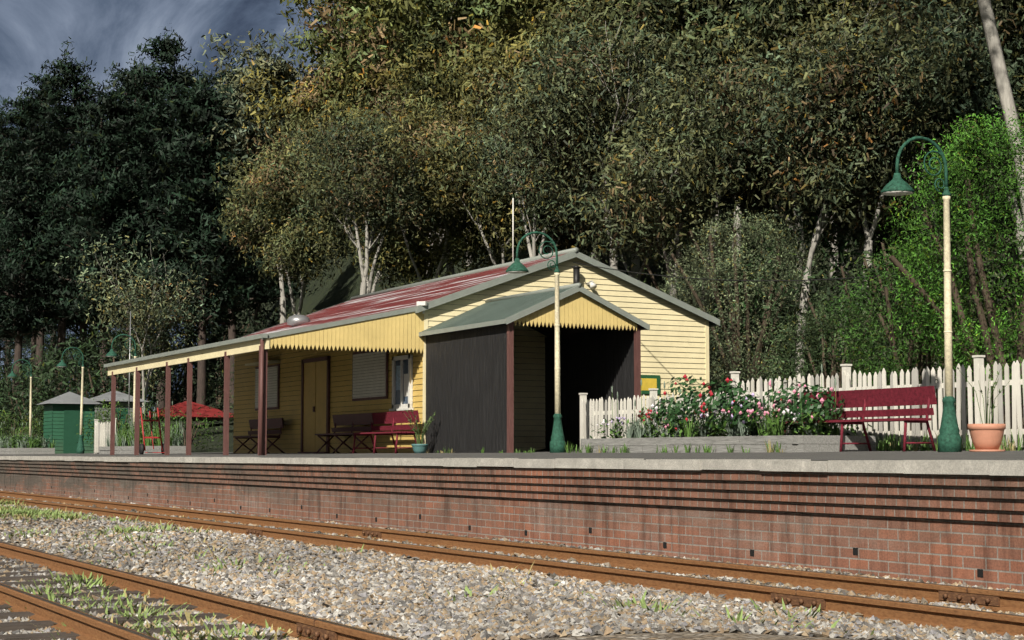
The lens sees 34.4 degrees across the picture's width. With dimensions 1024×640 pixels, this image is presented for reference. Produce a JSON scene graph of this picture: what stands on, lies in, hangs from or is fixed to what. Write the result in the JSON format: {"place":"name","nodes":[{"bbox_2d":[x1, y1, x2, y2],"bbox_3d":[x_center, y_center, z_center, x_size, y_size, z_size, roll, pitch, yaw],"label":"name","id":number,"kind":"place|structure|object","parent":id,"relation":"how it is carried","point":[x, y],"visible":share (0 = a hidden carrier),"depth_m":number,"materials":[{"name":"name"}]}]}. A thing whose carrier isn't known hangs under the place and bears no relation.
{"place":"outdoors","nodes":[
{"label":"outdoors","id":0,"kind":"place"},
{"bbox_2d":[37,391,101,453],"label":"garden shed","id":1,"kind":"structure","parent":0,"point":[61,421],"depth_m":68.20,"materials":[{"name":"green paint"}]},
{"bbox_2d":[0,0,340,410],"label":"sky","id":2,"kind":"structure","parent":0,"point":[32,32],"materials":[{"name":"grey"}]},
{"bbox_2d":[233,257,708,452],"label":"walls","id":3,"kind":"structure","parent":0,"point":[674,340],"depth_m":38.61,"materials":[{"name":"wood"}]},
{"bbox_2d":[245,348,413,452],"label":"openings","id":4,"kind":"object","parent":3,"relation":"attached to","point":[370,375],"visible":0.86,"depth_m":40.72,"materials":[{"name":"white paint"}]},
{"bbox_2d":[240,247,719,337],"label":"roof","id":5,"kind":"structure","parent":3,"relation":"on","point":[435,292],"depth_m":39.42,"materials":[{"name":"red metal"}]},
{"bbox_2d":[286,198,513,326],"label":"roof vent pipes","id":6,"kind":"object","parent":5,"relation":"on","point":[295,320],"visible":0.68,"depth_m":44.03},
{"bbox_2d":[417,266,659,393],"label":"wall fittings","id":7,"kind":"object","parent":3,"relation":"attached to","point":[650,381],"depth_m":38.33,"materials":[{"name":"white paint"}]},
{"bbox_2d":[0,450,1023,590],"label":"station platform","id":8,"kind":"structure","parent":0,"point":[940,517],"depth_m":16.47,"materials":[{"name":"brick"}]},
{"bbox_2d":[0,410,42,439],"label":"shrub","id":9,"kind":"object","parent":8,"relation":"on","point":[20,427],"visible":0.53,"depth_m":78.06,"materials":[{"name":"green plant"}]},
{"bbox_2d":[0,414,54,453],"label":"flower bed","id":10,"kind":"object","parent":8,"relation":"on","point":[24,444],"visible":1,"depth_m":65.10,"materials":[{"name":"plant"}]},
{"bbox_2d":[56,347,84,453],"bbox_3d":[-16.983,3.082,63.601,1.161,4.113,0.430,3,-6,-28],"label":"platform lamp post","id":11,"kind":"object","parent":8,"relation":"on","point":[80,449],"visible":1,"depth_m":63.67,"materials":[{"name":"green metal"}]},
{"bbox_2d":[94,418,116,453],"bbox_3d":[-14.077,4.028,57.141,0.134,1.230,2.630,2,-5,-28],"label":"picket fence","id":12,"kind":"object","parent":8,"relation":"on","point":[101,430],"depth_m":57.44,"materials":[{"name":"paint"}]},
{"bbox_2d":[76,399,154,447],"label":"shrub","id":13,"kind":"object","parent":8,"relation":"on","point":[116,415],"visible":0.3,"depth_m":64.76,"materials":[{"name":"green plant"}]},
{"bbox_2d":[106,334,136,429],"bbox_3d":[-13.400,2.531,56.767,1.157,4.113,0.449,2,-6,-28],"label":"platform lamp post","id":14,"kind":"object","parent":8,"relation":"on","point":[111,353],"visible":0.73,"depth_m":56.84,"materials":[{"name":"green metal"}]},
{"bbox_2d":[99,387,185,453],"bbox_3d":[-11.972,3.236,53.948,1.936,2.283,6.066,2,-5,-28],"label":"flower bed","id":15,"kind":"object","parent":8,"relation":"on","point":[124,441],"visible":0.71,"depth_m":52.61,"materials":[{"name":"plant"}]},
{"bbox_2d":[139,404,163,453],"bbox_3d":[-10.361,3.133,47.541,0.725,1.463,1.213,2,-5,-28],"label":"luggage trolley","id":16,"kind":"object","parent":8,"relation":"on","point":[142,448],"visible":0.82,"depth_m":47.45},
{"bbox_2d":[110,339,267,454],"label":"awning posts","id":17,"kind":"object","parent":8,"relation":"on","point":[262,406],"visible":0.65,"depth_m":38.81,"materials":[{"name":"wood"}]},
{"bbox_2d":[104,307,414,375],"bbox_3d":[-6.566,0.602,40.786,3.740,1.070,13.240,2,-5,-28],"label":"awning","id":18,"kind":"object","parent":17,"relation":"on","point":[242,345],"visible":0.73,"depth_m":37.11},
{"bbox_2d":[269,311,423,353],"bbox_3d":[-3.468,0.188,35.052,3.514,0.956,0.020,2,-5,-28],"label":"awning valance","id":19,"kind":"object","parent":18,"relation":"attached to","point":[398,331],"visible":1,"depth_m":35.26,"materials":[{"name":"wood"}]},
{"bbox_2d":[158,408,222,450],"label":"shrub","id":20,"kind":"object","parent":8,"relation":"on","point":[199,433],"visible":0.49,"depth_m":58.40,"materials":[{"name":"green plant"}]},
{"bbox_2d":[233,418,284,453],"bbox_3d":[-6.696,3.079,43.739,0.622,0.937,2.600,2,-5,-28],"label":"platform bench","id":21,"kind":"object","parent":8,"relation":"on","point":[273,423],"visible":0.7,"depth_m":43.55,"materials":[{"name":"paint"}]},
{"bbox_2d":[315,413,373,453],"bbox_3d":[-3.877,2.645,38.398,0.622,0.937,2.400,2,-5,-28],"label":"platform bench","id":22,"kind":"object","parent":8,"relation":"on","point":[354,419],"visible":0.92,"depth_m":38.39,"materials":[{"name":"paint"}]},
{"bbox_2d":[353,410,419,452],"bbox_3d":[-2.775,2.474,36.353,0.603,0.930,2.600,2,-5,-28],"label":"platform bench","id":23,"kind":"object","parent":8,"relation":"on","point":[392,418],"visible":0.88,"depth_m":36.31,"materials":[{"name":"red paint"}]},
{"bbox_2d":[402,410,435,452],"bbox_3d":[-1.969,2.351,34.887,0.724,0.927,0.648,2,-5,-28],"label":"glazed pot","id":24,"kind":"object","parent":8,"relation":"on","point":[418,447],"visible":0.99,"depth_m":34.79,"materials":[{"name":"ceramic"}]},
{"bbox_2d":[506,231,565,452],"bbox_3d":[0.424,0.400,30.559,1.157,4.113,0.447,2,-5,-28],"label":"platform lamp post","id":25,"kind":"object","parent":8,"relation":"on","point":[557,441],"visible":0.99,"depth_m":30.58,"materials":[{"name":"beige metal"}]},
{"bbox_2d":[426,429,1023,452],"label":"grass","id":26,"kind":"structure","parent":8,"relation":"on","point":[884,446],"depth_m":24.50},
{"bbox_2d":[581,364,875,452],"bbox_3d":[3.367,1.517,27.394,1.727,1.374,6.594,2,-5,-28],"label":"flower bed","id":27,"kind":"object","parent":8,"relation":"on","point":[681,431],"visible":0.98,"depth_m":26.14,"materials":[{"name":"plant"}]},
{"bbox_2d":[579,355,1023,449],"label":"picket fence","id":28,"kind":"object","parent":8,"relation":"on","point":[592,412],"visible":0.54,"depth_m":24.85,"materials":[{"name":"white paint"}]},
{"bbox_2d":[779,386,936,451],"bbox_3d":[5.073,1.486,24.433,0.603,0.930,3.000,2,-5,-28],"label":"platform bench","id":29,"kind":"object","parent":8,"relation":"on","point":[907,396],"visible":0.68,"depth_m":24.04,"materials":[{"name":"red paint"}]},
{"bbox_2d":[880,136,961,451],"bbox_3d":[5.282,-0.349,21.389,1.160,4.113,0.430,3,-5,-28],"label":"platform lamp post","id":30,"kind":"object","parent":8,"relation":"on","point":[949,438],"visible":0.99,"depth_m":21.45,"materials":[{"name":"beige metal"}]},
{"bbox_2d":[957,367,1009,451],"bbox_3d":[6.135,1.156,21.365,0.552,1.095,0.804,-3,-5,31],"label":"terracotta pot","id":31,"kind":"object","parent":8,"relation":"on","point":[985,437],"visible":1,"depth_m":21.14,"materials":[{"name":"ceramic"}]},
{"bbox_2d":[0,489,1023,639],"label":"ballast gravel","id":32,"kind":"structure","parent":0,"point":[377,591],"depth_m":11.41,"materials":[{"name":"gravel"}]},
{"bbox_2d":[0,542,405,639],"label":"railway track","id":33,"kind":"structure","parent":32,"relation":"on","point":[44,612],"depth_m":10.21,"materials":[{"name":"metal"}]},
{"bbox_2d":[0,498,874,639],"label":"grass","id":34,"kind":"structure","parent":32,"relation":"on","point":[18,511],"depth_m":11.54,"materials":[{"name":"plant"}]},
{"bbox_2d":[0,490,1023,635],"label":"railway track","id":35,"kind":"structure","parent":32,"relation":"on","point":[949,618],"depth_m":13.56,"materials":[{"name":"metal"}]},
{"bbox_2d":[2,100,1023,452],"bbox_3d":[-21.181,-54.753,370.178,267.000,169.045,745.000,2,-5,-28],"label":"hillside","id":36,"kind":"structure","parent":0,"point":[344,286],"depth_m":88.98,"materials":[{"name":"plant"}]},
{"bbox_2d":[0,138,47,387],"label":"pine tree","id":37,"kind":"object","parent":36,"relation":"on","point":[5,348],"visible":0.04,"depth_m":265.77,"materials":[{"name":"green plant"}]},
{"bbox_2d":[0,85,71,413],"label":"pine tree","id":38,"kind":"object","parent":36,"relation":"on","point":[33,340],"visible":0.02,"depth_m":210.60,"materials":[{"name":"green plant"}]},
{"bbox_2d":[0,81,85,434],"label":"pine tree","id":39,"kind":"object","parent":36,"relation":"on","point":[16,320],"visible":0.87,"depth_m":145.36,"materials":[{"name":"green plant"}]},
{"bbox_2d":[0,358,87,436],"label":"wattle shrub","id":40,"kind":"object","parent":36,"relation":"on","point":[3,399],"visible":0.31,"depth_m":110.01,"materials":[{"name":"green plant"}]},
{"bbox_2d":[0,310,87,374],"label":"pine tree","id":41,"kind":"object","parent":36,"relation":"on","point":[51,337],"visible":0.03,"depth_m":250.43,"materials":[{"name":"green plant"}]},
{"bbox_2d":[0,60,89,420],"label":"pine tree","id":42,"kind":"object","parent":36,"relation":"on","point":[39,339],"visible":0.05,"depth_m":170.21,"materials":[{"name":"green plant"}]},
{"bbox_2d":[0,36,108,394],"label":"pine tree","id":43,"kind":"object","parent":36,"relation":"on","point":[70,72],"visible":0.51,"depth_m":147.70,"materials":[{"name":"green plant"}]},
{"bbox_2d":[4,338,124,435],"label":"wattle shrub","id":44,"kind":"object","parent":36,"relation":"on","point":[51,362],"visible":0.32,"depth_m":100.56,"materials":[{"name":"green plant"}]},
{"bbox_2d":[30,330,121,397],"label":"wattle shrub","id":45,"kind":"object","parent":36,"relation":"on","point":[75,349],"visible":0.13,"depth_m":161.11,"materials":[{"name":"green plant"}]},
{"bbox_2d":[44,72,117,393],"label":"pine tree","id":46,"kind":"object","parent":36,"relation":"on","point":[83,326],"visible":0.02,"depth_m":174.82,"materials":[{"name":"green plant"}]},
{"bbox_2d":[12,357,150,432],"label":"wattle shrub","id":47,"kind":"object","parent":36,"relation":"on","point":[49,390],"visible":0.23,"depth_m":95.19,"materials":[{"name":"green plant"}]},
{"bbox_2d":[35,69,175,392],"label":"pine tree","id":48,"kind":"object","parent":36,"relation":"on","point":[110,207],"visible":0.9,"depth_m":120.92,"materials":[{"name":"green plant"}]},
{"bbox_2d":[48,320,180,426],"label":"wattle shrub","id":49,"kind":"object","parent":36,"relation":"on","point":[118,376],"visible":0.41,"depth_m":92.78,"materials":[{"name":"green plant"}]},
{"bbox_2d":[59,51,178,393],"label":"pine tree","id":50,"kind":"object","parent":36,"relation":"on","point":[122,75],"visible":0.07,"depth_m":146.58,"materials":[{"name":"green plant"}]},
{"bbox_2d":[90,391,148,435],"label":"garden shed","id":51,"kind":"structure","parent":36,"relation":"on","point":[120,396],"depth_m":74.28,"materials":[{"name":"grey paint"}]},
{"bbox_2d":[51,233,220,423],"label":"eucalyptus sapling","id":52,"kind":"object","parent":36,"relation":"on","point":[149,314],"visible":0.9,"depth_m":77.29,"materials":[{"name":"green plant"}]},
{"bbox_2d":[91,324,190,423],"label":"wattle shrub","id":53,"kind":"object","parent":36,"relation":"on","point":[121,343],"visible":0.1,"depth_m":137.54,"materials":[{"name":"green plant"}]},
{"bbox_2d":[84,23,219,421],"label":"pine tree","id":54,"kind":"object","parent":36,"relation":"on","point":[165,54],"visible":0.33,"depth_m":126.49,"materials":[{"name":"green plant"}]},
{"bbox_2d":[108,308,223,410],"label":"wattle shrub","id":55,"kind":"object","parent":36,"relation":"on","point":[173,398],"visible":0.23,"depth_m":131.47,"materials":[{"name":"green plant"}]},
{"bbox_2d":[151,56,221,400],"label":"pine tree","id":56,"kind":"object","parent":36,"relation":"on","point":[192,84],"visible":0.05,"depth_m":155.35,"materials":[{"name":"green plant"}]},
{"bbox_2d":[147,401,233,425],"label":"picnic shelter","id":57,"kind":"object","parent":36,"relation":"on","point":[208,413],"visible":0.22,"depth_m":97.63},
{"bbox_2d":[128,62,279,424],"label":"pine tree","id":58,"kind":"object","parent":36,"relation":"on","point":[196,122],"visible":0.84,"depth_m":103.40,"materials":[{"name":"green plant"}]},
{"bbox_2d":[171,311,253,404],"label":"wattle shrub","id":59,"kind":"object","parent":36,"relation":"on","point":[217,396],"visible":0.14,"depth_m":147.19,"materials":[{"name":"green plant"}]},
{"bbox_2d":[193,365,233,429],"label":"wattle shrub","id":60,"kind":"object","parent":36,"relation":"on","point":[231,395],"visible":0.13,"depth_m":80.08,"materials":[{"name":"green plant"}]},
{"bbox_2d":[154,48,297,413],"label":"pine tree","id":61,"kind":"object","parent":36,"relation":"on","point":[232,331],"visible":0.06,"depth_m":117.16,"materials":[{"name":"green plant"}]},
{"bbox_2d":[188,296,291,397],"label":"wattle shrub","id":62,"kind":"object","parent":36,"relation":"on","point":[275,317],"visible":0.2,"depth_m":134.31,"materials":[{"name":"green plant"}]},
{"bbox_2d":[181,27,341,322],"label":"eucalyptus tree","id":63,"kind":"object","parent":36,"relation":"on","point":[284,72],"visible":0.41,"depth_m":105.21,"materials":[{"name":"green plant"}]},
{"bbox_2d":[214,116,315,331],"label":"pine tree","id":64,"kind":"object","parent":36,"relation":"on","point":[286,288],"visible":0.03,"depth_m":134.07,"materials":[{"name":"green plant"}]},
{"bbox_2d":[212,105,364,314],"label":"eucalyptus tree","id":65,"kind":"object","parent":36,"relation":"on","point":[266,206],"visible":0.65,"depth_m":83.35,"materials":[{"name":"green plant"}]},
{"bbox_2d":[280,87,456,294],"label":"eucalyptus tree","id":66,"kind":"object","parent":36,"relation":"on","point":[369,193],"visible":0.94,"depth_m":70.84,"materials":[{"name":"green plant"}]},
{"bbox_2d":[239,0,499,277],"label":"eucalyptus tree","id":67,"kind":"object","parent":36,"relation":"on","point":[311,95],"visible":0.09,"depth_m":88.58,"materials":[{"name":"green plant"}]},
{"bbox_2d":[283,80,470,292],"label":"eucalyptus tree","id":68,"kind":"object","parent":36,"relation":"on","point":[396,253],"visible":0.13,"depth_m":80.20,"materials":[{"name":"green plant"}]},
{"bbox_2d":[306,4,544,279],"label":"eucalyptus tree","id":69,"kind":"object","parent":36,"relation":"on","point":[377,53],"visible":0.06,"depth_m":85.06,"materials":[{"name":"green plant"}]},
{"bbox_2d":[314,63,538,281],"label":"eucalyptus tree","id":70,"kind":"object","parent":36,"relation":"on","point":[460,250],"visible":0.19,"depth_m":76.26,"materials":[{"name":"green plant"}]},
{"bbox_2d":[278,0,584,275],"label":"eucalyptus tree","id":71,"kind":"object","parent":36,"relation":"on","point":[305,3],"visible":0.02,"depth_m":92.88,"materials":[{"name":"green plant"}]},
{"bbox_2d":[283,0,583,263],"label":"eucalyptus tree","id":72,"kind":"object","parent":36,"relation":"on","point":[495,11],"visible":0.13,"depth_m":80.68,"materials":[{"name":"green plant"}]},
{"bbox_2d":[368,68,548,265],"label":"eucalyptus tree","id":73,"kind":"object","parent":36,"relation":"on","point":[443,158],"visible":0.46,"depth_m":68.72,"materials":[{"name":"green plant"}]},
{"bbox_2d":[366,10,579,265],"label":"eucalyptus tree","id":74,"kind":"object","parent":36,"relation":"on","point":[452,82],"visible":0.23,"depth_m":75.50,"materials":[{"name":"green plant"}]},
{"bbox_2d":[435,31,613,256],"bbox_3d":[0.904,-3.109,57.678,6.339,12.776,9.810,2,-5,-28],"label":"eucalyptus tree","id":75,"kind":"object","parent":36,"relation":"on","point":[503,173],"visible":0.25,"depth_m":58.54,"materials":[{"name":"green plant"}]},
{"bbox_2d":[510,0,614,260],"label":"eucalyptus tree","id":76,"kind":"object","parent":36,"relation":"on","point":[560,24],"visible":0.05,"depth_m":64.40,"materials":[{"name":"green plant"}]},
{"bbox_2d":[479,146,656,256],"bbox_3d":[2.699,-1.702,59.140,6.800,9.795,5.614,2,-5,-28],"label":"eucalyptus tree","id":77,"kind":"object","parent":36,"relation":"on","point":[558,237],"visible":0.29,"depth_m":58.37,"materials":[{"name":"green plant"}]},
{"bbox_2d":[462,0,716,269],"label":"eucalyptus tree","id":78,"kind":"object","parent":36,"relation":"on","point":[565,131],"visible":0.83,"depth_m":47.09,"materials":[{"name":"green plant"}]},
{"bbox_2d":[556,88,765,298],"bbox_3d":[4.145,-1.783,44.087,5.870,8.884,5.665,2,-5,-28],"label":"eucalyptus tree","id":79,"kind":"object","parent":36,"relation":"on","point":[646,199],"visible":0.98,"depth_m":43.29,"materials":[{"name":"green plant"}]},
{"bbox_2d":[604,196,733,280],"bbox_3d":[4.825,-3.082,65.500,8.195,12.566,11.298,0,-5,-3],"label":"eucalyptus tree","id":80,"kind":"object","parent":36,"relation":"on","point":[640,271],"visible":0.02,"depth_m":64.02,"materials":[{"name":"green plant"}]},
{"bbox_2d":[627,218,774,389],"bbox_3d":[5.625,-0.309,49.349,5.037,5.503,4.705,2,-5,-28],"label":"wattle shrub","id":81,"kind":"object","parent":36,"relation":"on","point":[653,278],"visible":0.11,"depth_m":49.24,"materials":[{"name":"green plant"}]},
{"bbox_2d":[536,0,870,298],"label":"eucalyptus tree","id":82,"kind":"object","parent":36,"relation":"on","point":[794,16],"visible":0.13,"depth_m":51.72,"materials":[{"name":"green plant"}]},
{"bbox_2d":[604,26,818,311],"bbox_3d":[5.670,-2.803,46.893,7.425,10.928,6.670,2,-5,-28],"label":"eucalyptus tree","id":83,"kind":"object","parent":36,"relation":"on","point":[702,91],"visible":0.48,"depth_m":45.63,"materials":[{"name":"green plant"}]},
{"bbox_2d":[657,209,835,401],"bbox_3d":[6.140,-0.294,43.238,4.740,5.299,5.393,2,-5,-28],"label":"tea tree","id":84,"kind":"object","parent":36,"relation":"on","point":[735,358],"visible":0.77,"depth_m":42.62,"materials":[{"name":"green plant"}]},
{"bbox_2d":[571,0,955,378],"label":"eucalyptus tree","id":85,"kind":"object","parent":36,"relation":"on","point":[748,193],"visible":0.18,"depth_m":50.94,"materials":[{"name":"green plant"}]},
{"bbox_2d":[696,276,848,397],"bbox_3d":[6.763,0.536,44.920,4.056,3.684,4.359,2,-5,-28],"label":"wattle shrub","id":86,"kind":"object","parent":36,"relation":"on","point":[753,312],"visible":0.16,"depth_m":44.63,"materials":[{"name":"green plant"}]},
{"bbox_2d":[700,215,889,399],"bbox_3d":[7.596,-0.361,44.348,4.807,5.109,6.284,2,-5,-28],"label":"wattle shrub","id":87,"kind":"object","parent":36,"relation":"on","point":[845,260],"visible":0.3,"depth_m":43.82,"materials":[{"name":"green plant"}]},
{"bbox_2d":[752,302,907,409],"bbox_3d":[7.251,0.899,37.726,3.443,2.724,3.731,2,-5,-28],"label":"shrub","id":88,"kind":"object","parent":36,"relation":"on","point":[793,347],"visible":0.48,"depth_m":37.37,"materials":[{"name":"green plant"}]},
{"bbox_2d":[707,24,974,401],"bbox_3d":[8.615,-2.506,40.764,6.965,9.652,5.477,1,-5,-13],"label":"eucalyptus tree","id":89,"kind":"object","parent":36,"relation":"on","point":[835,177],"visible":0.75,"depth_m":40.09,"materials":[{"name":"green plant"}]},
{"bbox_2d":[755,240,931,387],"bbox_3d":[8.214,0.116,39.860,3.993,4.015,5.797,2,-5,-28],"label":"wattle shrub","id":90,"kind":"object","parent":36,"relation":"on","point":[810,304],"visible":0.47,"depth_m":39.86,"materials":[{"name":"green plant"}]},
{"bbox_2d":[710,133,999,360],"bbox_3d":[11.044,-2.820,52.259,9.045,10.151,7.249,2,-5,-28],"label":"eucalyptus tree","id":91,"kind":"object","parent":36,"relation":"on","point":[879,234],"visible":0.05,"depth_m":51.78,"materials":[{"name":"green plant"}]},
{"bbox_2d":[705,0,1023,357],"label":"eucalyptus tree","id":92,"kind":"object","parent":36,"relation":"on","point":[1010,49],"visible":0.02,"depth_m":51.60,"materials":[{"name":"green plant"}]},
{"bbox_2d":[713,0,1022,384],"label":"eucalyptus tree","id":93,"kind":"object","parent":36,"relation":"on","point":[872,48],"visible":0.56,"depth_m":39.93,"materials":[{"name":"green plant"}]},
{"bbox_2d":[778,267,958,382],"bbox_3d":[8.999,0.392,41.098,4.650,3.406,4.433,2,-5,-28],"label":"shrub","id":94,"kind":"object","parent":36,"relation":"on","point":[851,300],"visible":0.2,"depth_m":40.36,"materials":[{"name":"green plant"}]},
{"bbox_2d":[749,1,1023,382],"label":"eucalyptus tree","id":95,"kind":"object","parent":36,"relation":"on","point":[981,97],"visible":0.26,"depth_m":43.91,"materials":[{"name":"green plant"}]},
{"bbox_2d":[824,238,996,430],"bbox_3d":[6.959,0.281,29.002,3.054,3.549,2.529,-2,-5,24],"label":"shrub","id":96,"kind":"object","parent":36,"relation":"on","point":[898,367],"visible":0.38,"depth_m":28.86,"materials":[{"name":"green plant"}]},
{"bbox_2d":[818,239,1017,391],"bbox_3d":[9.620,-0.118,39.377,4.005,4.214,5.027,2,-5,-28],"label":"wattle shrub","id":97,"kind":"object","parent":36,"relation":"on","point":[866,272],"visible":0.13,"depth_m":39.31,"materials":[{"name":"green plant"}]},
{"bbox_2d":[832,0,1023,279],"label":"eucalyptus tree","id":98,"kind":"object","parent":36,"relation":"on","point":[1020,16],"visible":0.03,"depth_m":53.08,"materials":[{"name":"green plant"}]},
{"bbox_2d":[862,212,1023,398],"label":"wattle shrub","id":99,"kind":"object","parent":36,"relation":"on","point":[970,291],"visible":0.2,"depth_m":37.78,"materials":[{"name":"green plant"}]},
{"bbox_2d":[877,104,1023,434],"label":"bottlebrush shrub","id":100,"kind":"object","parent":36,"relation":"on","point":[969,340],"visible":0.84,"depth_m":26.55,"materials":[{"name":"green plant"}]},
{"bbox_2d":[897,231,1023,387],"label":"wattle shrub","id":101,"kind":"object","parent":36,"relation":"on","point":[1000,284],"visible":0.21,"depth_m":37.28,"materials":[{"name":"green plant"}]},
{"bbox_2d":[977,0,1023,220],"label":"eucalyptus tree","id":102,"kind":"object","parent":36,"relation":"on","point":[1003,85],"visible":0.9,"depth_m":37.10,"materials":[{"name":"grey plant"}]},
{"bbox_2d":[425,321,640,452],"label":"porch walls","id":103,"kind":"structure","parent":0,"point":[470,387],"depth_m":34.45,"materials":[{"name":"wood"}]},
{"bbox_2d":[419,283,649,336],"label":"porch roof","id":104,"kind":"structure","parent":103,"relation":"on","point":[506,310],"depth_m":33.96,"materials":[{"name":"metal"}]},
{"bbox_2d":[514,292,636,330],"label":"gable","id":105,"kind":"structure","parent":104,"relation":"attached to","point":[578,308],"depth_m":33.11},
{"bbox_2d":[573,255,1022,280],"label":"overhead wire","id":106,"kind":"object","parent":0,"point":[761,280],"visible":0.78,"depth_m":33.78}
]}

